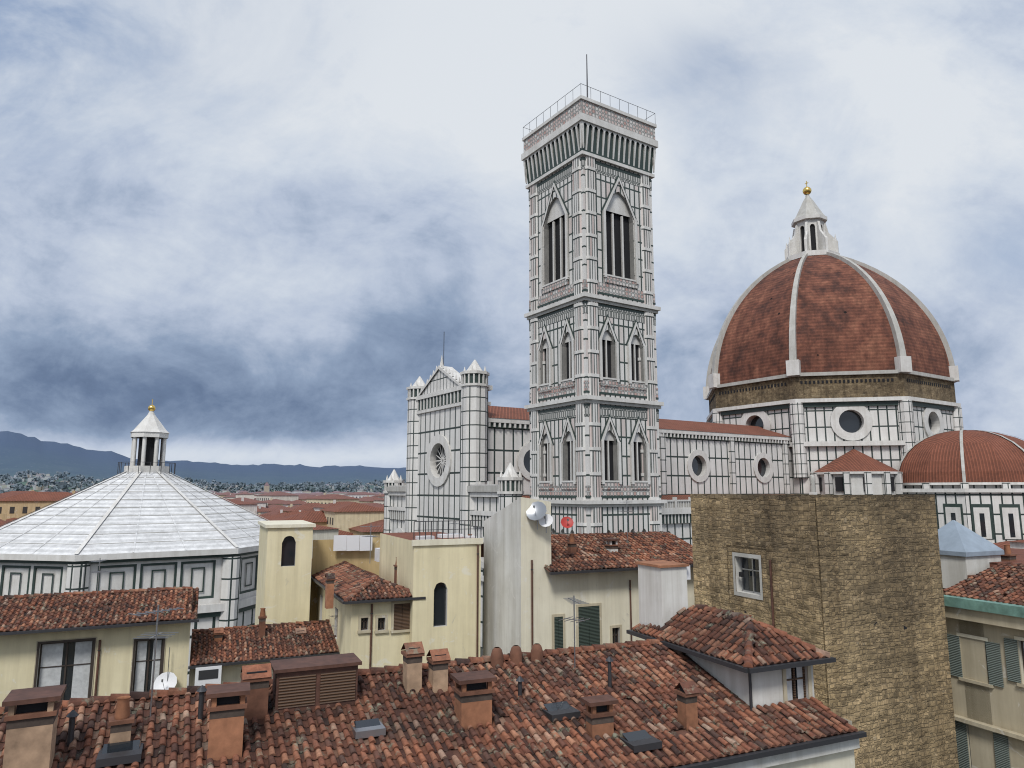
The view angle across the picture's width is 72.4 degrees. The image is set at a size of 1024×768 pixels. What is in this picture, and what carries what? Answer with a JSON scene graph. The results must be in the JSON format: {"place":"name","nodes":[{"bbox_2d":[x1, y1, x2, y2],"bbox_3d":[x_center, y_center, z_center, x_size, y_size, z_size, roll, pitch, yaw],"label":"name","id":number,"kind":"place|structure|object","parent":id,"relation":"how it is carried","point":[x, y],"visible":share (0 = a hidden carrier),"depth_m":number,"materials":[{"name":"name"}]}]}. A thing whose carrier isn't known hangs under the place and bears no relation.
{"place":"outdoors","nodes":[
{"label":"outdoors","id":0,"kind":"place"},
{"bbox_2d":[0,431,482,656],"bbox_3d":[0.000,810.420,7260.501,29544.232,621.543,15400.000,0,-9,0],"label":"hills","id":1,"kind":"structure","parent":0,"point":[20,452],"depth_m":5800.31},
{"bbox_2d":[0,399,266,687],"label":"baptistery","id":2,"kind":"structure","parent":1,"relation":"on","point":[147,521],"depth_m":83.94,"materials":[{"name":"stone"}]},
{"bbox_2d":[0,470,405,493],"bbox_3d":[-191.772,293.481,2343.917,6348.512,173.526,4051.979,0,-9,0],"label":"trees","id":3,"kind":"object","parent":1,"relation":"on","point":[217,487],"visible":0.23,"depth_m":2711.50,"materials":[{"name":"plant"}]},
{"bbox_2d":[0,497,1023,767],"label":"houses","id":4,"kind":"structure","parent":1,"relation":"on","point":[534,607],"depth_m":33.22,"materials":[{"name":"paint"}]},
{"bbox_2d":[0,531,1023,767],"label":"roofs","id":5,"kind":"structure","parent":4,"relation":"on","point":[352,581],"depth_m":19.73,"materials":[{"name":"tile"}]},
{"bbox_2d":[0,473,1023,551],"bbox_3d":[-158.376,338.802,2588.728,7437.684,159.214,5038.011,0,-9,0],"label":"distant town","id":6,"kind":"object","parent":1,"relation":"on","point":[330,515],"visible":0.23,"depth_m":201.68},
{"bbox_2d":[521,54,666,534],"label":"campanile","id":7,"kind":"structure","parent":1,"relation":"on","point":[594,406],"depth_m":102.46,"materials":[{"name":"stone"}]},
{"bbox_2d":[383,181,1023,647],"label":"cathedral","id":8,"kind":"structure","parent":1,"relation":"on","point":[831,371],"depth_m":165.98,"materials":[{"name":"stone"}]},
{"bbox_2d":[0,0,1023,467],"label":"sky","id":9,"kind":"structure","parent":0,"point":[261,223],"materials":[{"name":"grey"}]},
{"bbox_2d":[690,494,958,767],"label":"stone tower","id":10,"kind":"structure","parent":0,"point":[852,585],"depth_m":27.98,"materials":[{"name":"brown stone"}]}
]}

